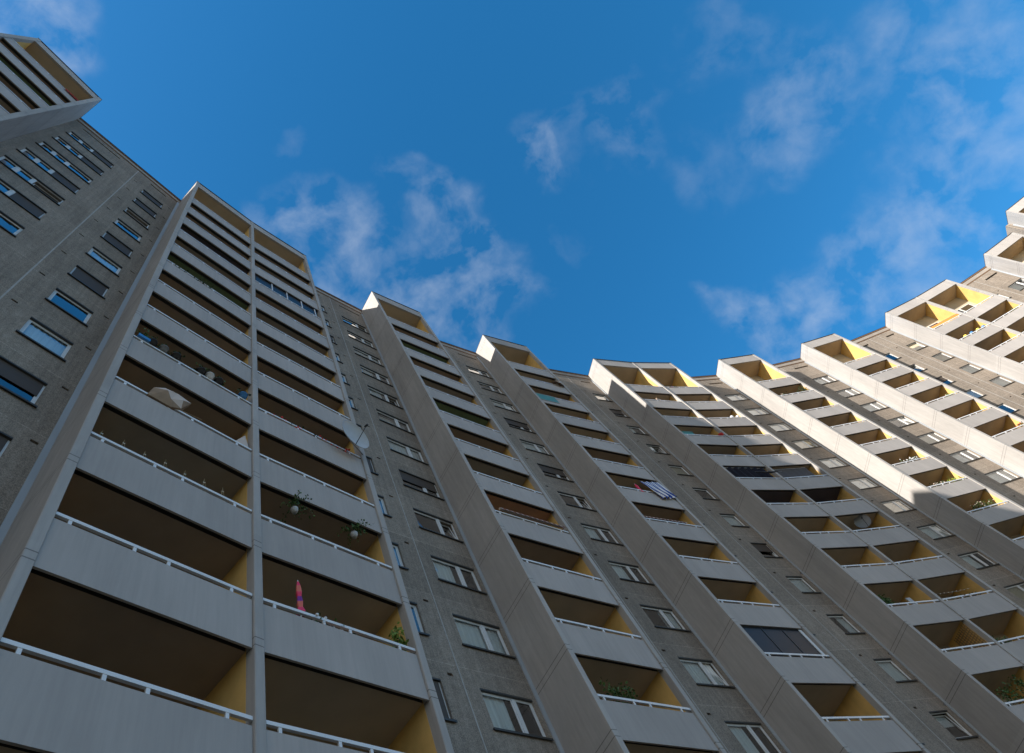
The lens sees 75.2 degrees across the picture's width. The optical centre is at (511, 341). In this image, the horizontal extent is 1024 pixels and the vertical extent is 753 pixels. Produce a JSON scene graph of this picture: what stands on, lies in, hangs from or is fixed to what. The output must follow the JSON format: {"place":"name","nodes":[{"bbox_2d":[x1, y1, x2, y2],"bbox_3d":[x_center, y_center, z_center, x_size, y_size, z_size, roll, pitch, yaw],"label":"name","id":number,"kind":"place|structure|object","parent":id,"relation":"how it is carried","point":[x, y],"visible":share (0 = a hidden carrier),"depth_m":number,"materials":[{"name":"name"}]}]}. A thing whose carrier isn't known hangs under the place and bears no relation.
{"place":"outdoors","nodes":[
{"label":"outdoors","id":0,"kind":"place"},
{"bbox_2d":[0,33,1023,752],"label":"apartment building","id":1,"kind":"structure","parent":0,"point":[148,599],"depth_m":24.47,"materials":[{"name":"concrete"}]},
{"bbox_2d":[0,431,12,456],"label":"window","id":2,"kind":"structure","parent":1,"relation":"in","point":[5,439],"depth_m":13.87,"materials":[{"name":"white glass"}]},
{"bbox_2d":[0,210,24,237],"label":"ribbon window","id":3,"kind":"structure","parent":1,"relation":"in","point":[2,214],"depth_m":21.84,"materials":[{"name":"white plastic"}]},
{"bbox_2d":[0,355,47,407],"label":"window","id":4,"kind":"structure","parent":1,"relation":"in","point":[12,372],"depth_m":15.87,"materials":[{"name":"black glass"}]},
{"bbox_2d":[0,178,47,219],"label":"ribbon window","id":5,"kind":"structure","parent":1,"relation":"in","point":[6,189],"depth_m":23.78,"materials":[{"name":"black glass"}]},
{"bbox_2d":[0,155,65,205],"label":"ribbon window","id":6,"kind":"structure","parent":1,"relation":"in","point":[5,160],"depth_m":25.94,"materials":[{"name":"blue glass"}]},
{"bbox_2d":[16,317,73,361],"bbox_3d":[-12.634,-0.036,17.993,0.245,1.340,1.350,-45,-60,1],"label":"window","id":7,"kind":"structure","parent":1,"relation":"in","point":[46,341],"depth_m":18.26,"materials":[{"name":"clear glass"}]},
{"bbox_2d":[16,147,79,194],"bbox_3d":[-19.643,-7.248,28.247,0.175,1.340,2.570,-45,-60,1],"label":"ribbon window","id":8,"kind":"structure","parent":1,"relation":"in","point":[26,152],"depth_m":28.37,"materials":[{"name":"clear glass"}]},
{"bbox_2d":[35,141,92,183],"bbox_3d":[-20.594,-8.238,30.660,0.175,1.340,2.570,-45,-60,1],"label":"ribbon window","id":9,"kind":"structure","parent":1,"relation":"in","point":[43,145],"depth_m":30.81,"materials":[{"name":"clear glass"}]},
{"bbox_2d":[44,288,93,326],"bbox_3d":[-13.561,-1.051,20.407,0.175,1.340,1.350,-45,-60,1],"label":"window","id":10,"kind":"structure","parent":1,"relation":"in","point":[57,290],"depth_m":20.72,"materials":[{"name":"white plastic"}]},
{"bbox_2d":[52,136,103,175],"bbox_3d":[-21.546,-9.228,33.074,0.175,1.340,2.570,-45,-60,1],"label":"ribbon window","id":11,"kind":"structure","parent":1,"relation":"in","point":[60,140],"depth_m":33.22,"materials":[{"name":"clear glass"}]},
{"bbox_2d":[67,265,109,299],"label":"window","id":12,"kind":"structure","parent":1,"relation":"in","point":[78,273],"depth_m":22.94,"materials":[{"name":"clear glass"}]},
{"bbox_2d":[66,131,113,168],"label":"ribbon window","id":13,"kind":"structure","parent":1,"relation":"in","point":[72,134],"depth_m":35.67,"materials":[{"name":"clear glass"}]},
{"bbox_2d":[86,246,122,276],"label":"window","id":14,"kind":"structure","parent":1,"relation":"in","point":[94,253],"depth_m":25.49,"materials":[{"name":"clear glass"}]},
{"bbox_2d":[100,231,132,258],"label":"window","id":15,"kind":"structure","parent":1,"relation":"in","point":[111,239],"depth_m":27.78,"materials":[{"name":"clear glass"}]},
{"bbox_2d":[112,218,142,242],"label":"window","id":16,"kind":"structure","parent":1,"relation":"in","point":[119,223],"depth_m":30.35,"materials":[{"name":"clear glass"}]},
{"bbox_2d":[123,207,149,229],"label":"window","id":17,"kind":"structure","parent":1,"relation":"in","point":[128,208],"depth_m":32.83,"materials":[{"name":"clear glass"}]},
{"bbox_2d":[136,328,151,342],"bbox_3d":[-10.236,-0.171,18.498,0.468,0.511,0.321,25,-80,-28],"label":"flower pot","id":18,"kind":"object","parent":1,"relation":"on","point":[144,337],"visible":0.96,"depth_m":18.35,"materials":[{"name":"blue plastic"}]},
{"bbox_2d":[132,197,156,218],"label":"window","id":19,"kind":"structure","parent":1,"relation":"in","point":[136,201],"depth_m":35.06,"materials":[{"name":"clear glass"}]},
{"bbox_2d":[140,190,162,208],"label":"window","id":20,"kind":"structure","parent":1,"relation":"in","point":[144,192],"depth_m":37.51,"materials":[{"name":"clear glass"}]},
{"bbox_2d":[148,336,163,346],"bbox_3d":[-10.059,0.036,18.624,0.377,0.460,0.450,-29,-61,-8],"label":"flower pot","id":21,"kind":"object","parent":1,"relation":"on","point":[154,342],"visible":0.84,"depth_m":18.51,"materials":[{"name":"black plastic"}]},
{"bbox_2d":[157,343,168,352],"bbox_3d":[-9.875,0.218,18.736,0.378,0.399,0.334,15,-75,-26],"label":"flower pot","id":22,"kind":"object","parent":1,"relation":"on","point":[164,348],"visible":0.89,"depth_m":18.65,"materials":[{"name":"grey stone"}]},
{"bbox_2d":[147,387,201,419],"bbox_3d":[-8.430,1.520,16.726,1.556,0.880,0.320,39,-87,-29],"label":"canvas parasol","id":23,"kind":"object","parent":1,"relation":"on","point":[170,399],"visible":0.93,"depth_m":16.43,"materials":[{"name":"beige fabric"}]},
{"bbox_2d":[168,351,184,360],"bbox_3d":[-9.587,0.427,18.961,0.485,0.444,0.318,7,-72,-24],"label":"flower pot","id":24,"kind":"object","parent":1,"relation":"on","point":[176,355],"visible":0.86,"depth_m":18.86,"materials":[{"name":"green plastic"}]},
{"bbox_2d":[192,362,207,374],"bbox_3d":[-9.062,0.852,19.350,0.499,0.458,0.319,39,-87,-29],"label":"flower pot","id":25,"kind":"object","parent":1,"relation":"on","point":[201,369],"visible":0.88,"depth_m":19.24,"materials":[{"name":"green plastic"}]},
{"bbox_2d":[236,388,250,399],"bbox_3d":[-8.153,1.622,20.047,0.427,0.497,0.349,39,-87,-29],"label":"flower pot","id":26,"kind":"object","parent":1,"relation":"on","point":[243,394],"visible":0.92,"depth_m":19.93,"materials":[{"name":"blue plastic"}]},
{"bbox_2d":[256,275,316,315],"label":"windbreak glazing","id":27,"kind":"structure","parent":1,"relation":"attached to","point":[285,295],"depth_m":33.78,"materials":[{"name":"blue glass"}]},
{"bbox_2d":[280,488,314,526],"bbox_3d":[-5.482,4.170,16.813,0.924,0.670,0.938,-2,-69,-21],"label":"hanging plant","id":28,"kind":"object","parent":1,"relation":"hanging from","point":[294,510],"visible":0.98,"depth_m":16.80,"materials":[{"name":"green plant"}]},
{"bbox_2d":[296,580,305,616],"bbox_3d":[-4.271,5.482,13.429,0.173,1.962,0.173,10,-73,-25],"label":"folded parasol","id":29,"kind":"object","parent":1,"relation":"on","point":[299,604],"visible":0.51,"depth_m":13.73,"materials":[{"name":"red fabric"}]},
{"bbox_2d":[337,519,369,547],"bbox_3d":[-4.201,4.999,17.730,0.856,0.586,0.840,34,-84,-29],"label":"hanging plant","id":30,"kind":"object","parent":1,"relation":"hanging from","point":[354,534],"visible":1,"depth_m":17.67,"materials":[{"name":"green plant"}]},
{"bbox_2d":[342,420,368,454],"bbox_3d":[-5.107,3.196,21.763,0.830,1.172,1.243,-7,-67,-19],"label":"satellite dish","id":31,"kind":"object","parent":1,"relation":"attached to","point":[355,434],"visible":1,"depth_m":21.88,"materials":[{"name":"white metal"}]},
{"bbox_2d":[342,316,369,334],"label":"window","id":32,"kind":"structure","parent":1,"relation":"in","point":[345,320],"depth_m":44.21,"materials":[{"name":"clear glass"}]},
{"bbox_2d":[347,330,376,349],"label":"window","id":33,"kind":"structure","parent":1,"relation":"in","point":[352,335],"depth_m":41.85,"materials":[{"name":"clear glass"}]},
{"bbox_2d":[353,346,383,366],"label":"window","id":34,"kind":"structure","parent":1,"relation":"in","point":[359,352],"depth_m":39.44,"materials":[{"name":"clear glass"}]},
{"bbox_2d":[366,456,378,474],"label":"window","id":35,"kind":"structure","parent":1,"relation":"in","point":[368,458],"depth_m":26.09,"materials":[{"name":"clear glass"}]},
{"bbox_2d":[360,364,393,386],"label":"window","id":36,"kind":"structure","parent":1,"relation":"in","point":[365,370],"depth_m":37.00,"materials":[{"name":"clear glass"}]},
{"bbox_2d":[377,494,391,517],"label":"window","id":37,"kind":"structure","parent":1,"relation":"in","point":[379,497],"depth_m":23.79,"materials":[{"name":"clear glass"}]},
{"bbox_2d":[367,385,403,408],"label":"window","id":38,"kind":"structure","parent":1,"relation":"in","point":[374,392],"depth_m":34.55,"materials":[{"name":"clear glass"}]},
{"bbox_2d":[376,409,414,434],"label":"window","id":39,"kind":"structure","parent":1,"relation":"in","point":[387,418],"depth_m":32.15,"materials":[{"name":"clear glass"}]},
{"bbox_2d":[388,622,411,652],"bbox_3d":[-2.512,6.760,14.792,0.550,0.993,0.518,34,-84,-29],"label":"balcony plant","id":40,"kind":"object","parent":1,"relation":"on","point":[394,636],"visible":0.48,"depth_m":14.86,"materials":[{"name":"green plant"}]},
{"bbox_2d":[392,542,408,569],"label":"window","id":41,"kind":"structure","parent":1,"relation":"in","point":[394,545],"depth_m":21.32,"materials":[{"name":"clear glass"}]},
{"bbox_2d":[386,436,428,464],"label":"window","id":42,"kind":"structure","parent":1,"relation":"in","point":[407,451],"depth_m":29.84,"materials":[{"name":"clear glass"}]},
{"bbox_2d":[409,601,429,635],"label":"window","id":43,"kind":"structure","parent":1,"relation":"in","point":[412,604],"depth_m":18.89,"materials":[{"name":"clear glass"}]},
{"bbox_2d":[399,469,444,500],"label":"window","id":44,"kind":"structure","parent":1,"relation":"in","point":[425,484],"depth_m":27.32,"materials":[{"name":"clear glass"}]},
{"bbox_2d":[413,508,463,542],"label":"window","id":45,"kind":"structure","parent":1,"relation":"in","point":[445,531],"depth_m":25.04,"materials":[{"name":"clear glass"}]},
{"bbox_2d":[432,677,457,722],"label":"window","id":46,"kind":"structure","parent":1,"relation":"in","point":[436,681],"depth_m":16.39,"materials":[{"name":"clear glass"}]},
{"bbox_2d":[430,555,487,594],"bbox_3d":[-1.863,7.873,22.289,1.970,1.340,0.250,29,-82,-29],"label":"window","id":47,"kind":"structure","parent":1,"relation":"in","point":[444,573],"depth_m":22.46,"materials":[{"name":"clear glass"}]},
{"bbox_2d":[466,366,492,378],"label":"window","id":48,"kind":"structure","parent":1,"relation":"in","point":[471,369],"depth_m":48.80,"materials":[{"name":"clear glass"}]},
{"bbox_2d":[452,613,516,658],"bbox_3d":[-0.910,8.861,19.876,1.970,1.340,0.245,29,-82,-29],"label":"window","id":49,"kind":"structure","parent":1,"relation":"in","point":[473,633],"depth_m":20.08,"materials":[{"name":"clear glass"}]},
{"bbox_2d":[477,381,505,395],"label":"window","id":50,"kind":"structure","parent":1,"relation":"in","point":[483,385],"depth_m":46.35,"materials":[{"name":"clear glass"}]},
{"bbox_2d":[490,398,519,413],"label":"window","id":51,"kind":"structure","parent":1,"relation":"in","point":[497,403],"depth_m":43.94,"materials":[{"name":"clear glass"}]},
{"bbox_2d":[480,688,553,740],"bbox_3d":[0.040,9.853,17.462,1.970,1.340,0.250,29,-82,-29],"label":"window","id":52,"kind":"structure","parent":1,"relation":"in","point":[494,702],"depth_m":17.57,"materials":[{"name":"clear glass"}]},
{"bbox_2d":[503,417,535,433],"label":"window","id":53,"kind":"structure","parent":1,"relation":"in","point":[512,423],"depth_m":41.45,"materials":[{"name":"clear glass"}]},
{"bbox_2d":[499,507,563,528],"bbox_3d":[0.810,6.827,25.588,3.100,0.192,0.155,24,-79,-28],"label":"balcony railing","id":54,"kind":"object","parent":1,"relation":"attached to","point":[530,518],"visible":1,"depth_m":25.54,"materials":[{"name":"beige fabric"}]},
{"bbox_2d":[519,439,553,456],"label":"window","id":55,"kind":"structure","parent":1,"relation":"in","point":[535,447],"depth_m":39.08,"materials":[{"name":"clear glass"}]},
{"bbox_2d":[536,393,558,402],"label":"balcony screen","id":56,"kind":"object","parent":1,"relation":"attached to","point":[547,397],"visible":1,"depth_m":43.33,"materials":[{"name":"teal plastic"}]},
{"bbox_2d":[537,463,573,481],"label":"window","id":57,"kind":"structure","parent":1,"relation":"in","point":[545,468],"depth_m":36.66,"materials":[{"name":"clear glass"}]},
{"bbox_2d":[557,491,596,511],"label":"window","id":58,"kind":"structure","parent":1,"relation":"in","point":[582,505],"depth_m":34.37,"materials":[{"name":"clear glass"}]},
{"bbox_2d":[580,523,622,545],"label":"window","id":59,"kind":"structure","parent":1,"relation":"in","point":[591,532],"depth_m":31.85,"materials":[{"name":"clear glass"}]},
{"bbox_2d":[599,678,638,704],"bbox_3d":[2.988,9.722,18.221,1.327,1.072,0.473,24,-79,-28],"label":"balcony plant","id":60,"kind":"object","parent":1,"relation":"on","point":[618,693],"visible":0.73,"depth_m":18.28,"materials":[{"name":"green plant"}]},
{"bbox_2d":[608,408,630,417],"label":"window","id":61,"kind":"structure","parent":1,"relation":"in","point":[617,412],"depth_m":50.98,"materials":[{"name":"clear glass"}]},
{"bbox_2d":[607,560,654,584],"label":"window","id":62,"kind":"structure","parent":1,"relation":"in","point":[616,566],"depth_m":29.43,"materials":[{"name":"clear glass"}]},
{"bbox_2d":[626,425,648,434],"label":"window","id":63,"kind":"structure","parent":1,"relation":"in","point":[636,430],"depth_m":48.66,"materials":[{"name":"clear glass"}]},
{"bbox_2d":[640,481,675,498],"bbox_3d":[7.750,7.804,35.138,1.695,1.834,0.119,15,-75,-26],"label":"striped towel","id":64,"kind":"object","parent":1,"relation":"hanging from","point":[660,490],"visible":1,"depth_m":35.15,"materials":[{"name":"white fabric"}]},
{"bbox_2d":[646,444,669,454],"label":"window","id":65,"kind":"structure","parent":1,"relation":"in","point":[656,450],"depth_m":46.35,"materials":[{"name":"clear glass"}]},
{"bbox_2d":[639,604,691,631],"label":"window","id":66,"kind":"structure","parent":1,"relation":"in","point":[664,613],"depth_m":27.14,"materials":[{"name":"clear glass"}]},
{"bbox_2d":[667,464,693,475],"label":"window","id":67,"kind":"structure","parent":1,"relation":"in","point":[679,470],"depth_m":43.95,"materials":[{"name":"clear glass"}]},
{"bbox_2d":[678,657,735,687],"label":"window","id":68,"kind":"structure","parent":1,"relation":"in","point":[700,670],"depth_m":24.60,"materials":[{"name":"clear glass"}]},
{"bbox_2d":[719,513,748,526],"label":"window","id":69,"kind":"structure","parent":1,"relation":"in","point":[730,518],"depth_m":39.10,"materials":[{"name":"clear glass"}]},
{"bbox_2d":[725,394,749,400],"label":"window","id":70,"kind":"structure","parent":1,"relation":"in","point":[734,397],"depth_m":58.67,"materials":[{"name":"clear glass"}]},
{"bbox_2d":[724,467,774,477],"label":"balcony screen","id":71,"kind":"object","parent":1,"relation":"attached to","point":[742,472],"visible":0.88,"depth_m":42.02,"materials":[{"name":"black glass"}]},
{"bbox_2d":[724,721,780,752],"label":"window","id":72,"kind":"structure","parent":1,"relation":"in","point":[735,726],"depth_m":22.17,"materials":[{"name":"clear glass"}]},
{"bbox_2d":[745,407,771,415],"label":"window","id":73,"kind":"structure","parent":1,"relation":"in","point":[754,411],"depth_m":56.25,"materials":[{"name":"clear glass"}]},
{"bbox_2d":[751,543,782,557],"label":"window","id":74,"kind":"structure","parent":1,"relation":"in","point":[761,547],"depth_m":36.56,"materials":[{"name":"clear glass"}]},
{"bbox_2d":[767,422,794,431],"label":"window","id":75,"kind":"structure","parent":1,"relation":"in","point":[779,427],"depth_m":53.80,"materials":[{"name":"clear glass"}]},
{"bbox_2d":[741,626,825,657],"bbox_3d":[10.353,11.628,25.572,3.520,1.410,0.280,15,-75,-26],"label":"glazed enclosure","id":76,"kind":"object","parent":1,"relation":"attached to","point":[780,640],"visible":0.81,"depth_m":25.61,"materials":[{"name":"grey glass"}]},
{"bbox_2d":[774,468,813,478],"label":"balcony screen","id":77,"kind":"object","parent":1,"relation":"attached to","point":[793,472],"visible":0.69,"depth_m":43.60,"materials":[{"name":"glass"}]},
{"bbox_2d":[785,576,821,592],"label":"window","id":78,"kind":"structure","parent":1,"relation":"in","point":[797,581],"depth_m":34.23,"materials":[{"name":"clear glass"}]},
{"bbox_2d":[792,439,821,448],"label":"window","id":79,"kind":"structure","parent":1,"relation":"in","point":[804,443],"depth_m":51.39,"materials":[{"name":"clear glass"}]},
{"bbox_2d":[813,375,837,384],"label":"window","id":80,"kind":"structure","parent":1,"relation":"in","point":[818,379],"depth_m":61.61,"materials":[{"name":"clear glass"}]},
{"bbox_2d":[818,457,849,467],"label":"window","id":81,"kind":"structure","parent":1,"relation":"in","point":[832,462],"depth_m":48.98,"materials":[{"name":"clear glass"}]},
{"bbox_2d":[826,614,865,633],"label":"window","id":82,"kind":"structure","parent":1,"relation":"in","point":[842,621],"depth_m":31.87,"materials":[{"name":"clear glass"}]},
{"bbox_2d":[835,387,861,397],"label":"window","id":83,"kind":"structure","parent":1,"relation":"in","point":[852,393],"depth_m":59.32,"materials":[{"name":"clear glass"}]},
{"bbox_2d":[854,514,870,527],"bbox_3d":[20.770,10.692,39.073,0.678,1.367,0.678,8,-72,-24],"label":"satellite dish","id":84,"kind":"object","parent":1,"relation":"attached to","point":[862,521],"visible":0.99,"depth_m":39.32,"materials":[{"name":"grey metal"}]},
{"bbox_2d":[847,477,880,489],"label":"window","id":85,"kind":"structure","parent":1,"relation":"in","point":[861,482],"depth_m":46.54,"materials":[{"name":"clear glass"}]},
{"bbox_2d":[860,401,887,411],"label":"window","id":86,"kind":"structure","parent":1,"relation":"in","point":[872,406],"depth_m":56.84,"materials":[{"name":"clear glass"}]},
{"bbox_2d":[877,594,896,606],"bbox_3d":[17.754,12.316,31.528,0.826,1.126,0.519,6,-71,-23],"label":"balcony plant","id":87,"kind":"object","parent":1,"relation":"on","point":[886,600],"visible":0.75,"depth_m":31.52,"materials":[{"name":"green plant"}]},
{"bbox_2d":[873,658,917,682],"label":"window","id":88,"kind":"structure","parent":1,"relation":"in","point":[884,663],"depth_m":29.35,"materials":[{"name":"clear glass"}]},
{"bbox_2d":[880,499,915,512],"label":"window","id":89,"kind":"structure","parent":1,"relation":"in","point":[894,505],"depth_m":44.12,"materials":[{"name":"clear glass"}]},
{"bbox_2d":[887,416,916,427],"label":"window","id":90,"kind":"structure","parent":1,"relation":"in","point":[900,418],"depth_m":54.54,"materials":[{"name":"clear glass"}]},
{"bbox_2d":[906,342,926,350],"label":"window","id":91,"kind":"structure","parent":1,"relation":"in","point":[913,345],"depth_m":64.36,"materials":[{"name":"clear glass"}]},
{"bbox_2d":[916,431,948,444],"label":"window","id":92,"kind":"structure","parent":1,"relation":"in","point":[930,438],"depth_m":52.02,"materials":[{"name":"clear glass"}]},
{"bbox_2d":[917,523,954,539],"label":"window","id":93,"kind":"structure","parent":1,"relation":"in","point":[931,530],"depth_m":41.68,"materials":[{"name":"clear glass"}]},
{"bbox_2d":[931,352,952,361],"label":"window","id":94,"kind":"structure","parent":1,"relation":"in","point":[939,356],"depth_m":61.96,"materials":[{"name":"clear glass"}]},
{"bbox_2d":[931,314,958,327],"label":"balcony screen","id":95,"kind":"object","parent":1,"relation":"attached to","point":[944,321],"visible":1,"depth_m":63.73,"materials":[{"name":"orange fabric"}]},
{"bbox_2d":[929,710,978,739],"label":"window","id":96,"kind":"structure","parent":1,"relation":"in","point":[941,719],"depth_m":27.13,"materials":[{"name":"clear glass"}]},
{"bbox_2d":[948,449,981,462],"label":"window","id":97,"kind":"structure","parent":1,"relation":"in","point":[955,454],"depth_m":49.54,"materials":[{"name":"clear glass"}]},
{"bbox_2d":[954,623,988,648],"bbox_3d":[21.482,14.146,30.383,0.035,2.350,1.000,6,-71,-23],"label":"wooden trellis","id":98,"kind":"object","parent":1,"relation":"on","point":[969,638],"visible":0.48,"depth_m":30.98,"materials":[{"name":"brown wood"}]},
{"bbox_2d":[960,364,983,373],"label":"window","id":99,"kind":"structure","parent":1,"relation":"in","point":[968,368],"depth_m":59.52,"materials":[{"name":"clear glass"}]},
{"bbox_2d":[965,389,985,397],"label":"ribbon window","id":100,"kind":"structure","parent":1,"relation":"in","point":[978,395],"depth_m":56.41,"materials":[{"name":"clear glass"}]},
{"bbox_2d":[957,551,998,568],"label":"window","id":101,"kind":"structure","parent":1,"relation":"in","point":[964,556],"depth_m":39.22,"materials":[{"name":"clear glass"}]},
{"bbox_2d":[970,499,997,511],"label":"balcony plant","id":102,"kind":"object","parent":1,"relation":"on","point":[984,504],"visible":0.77,"depth_m":41.91,"materials":[{"name":"green plant"}]},
{"bbox_2d":[989,376,1014,386],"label":"window","id":103,"kind":"structure","parent":1,"relation":"in","point":[996,380],"depth_m":57.10,"materials":[{"name":"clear glass"}]},
{"bbox_2d":[985,468,1020,483],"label":"window","id":104,"kind":"structure","parent":1,"relation":"in","point":[1000,476],"depth_m":47.12,"materials":[{"name":"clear glass"}]},
{"bbox_2d":[996,674,1023,705],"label":"balcony plant","id":105,"kind":"object","parent":1,"relation":"on","point":[1021,683],"visible":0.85,"depth_m":27.39,"materials":[{"name":"green plant"}]},
{"bbox_2d":[1004,582,1023,600],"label":"window","id":106,"kind":"structure","parent":1,"relation":"in","point":[1017,589],"depth_m":36.98,"materials":[{"name":"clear glass"}]},
{"bbox_2d":[1008,278,1023,290],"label":"window","id":107,"kind":"structure","parent":1,"relation":"in","point":[1014,286],"depth_m":66.51,"materials":[{"name":"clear glass"}]},
{"bbox_2d":[0,0,1023,376],"label":"sky","id":108,"kind":"structure","parent":0,"point":[691,185],"materials":[{"name":"blue"}]},
{"bbox_2d":[1005,196,1023,235],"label":"apartment building","id":109,"kind":"structure","parent":0,"point":[1015,216],"depth_m":74.03,"materials":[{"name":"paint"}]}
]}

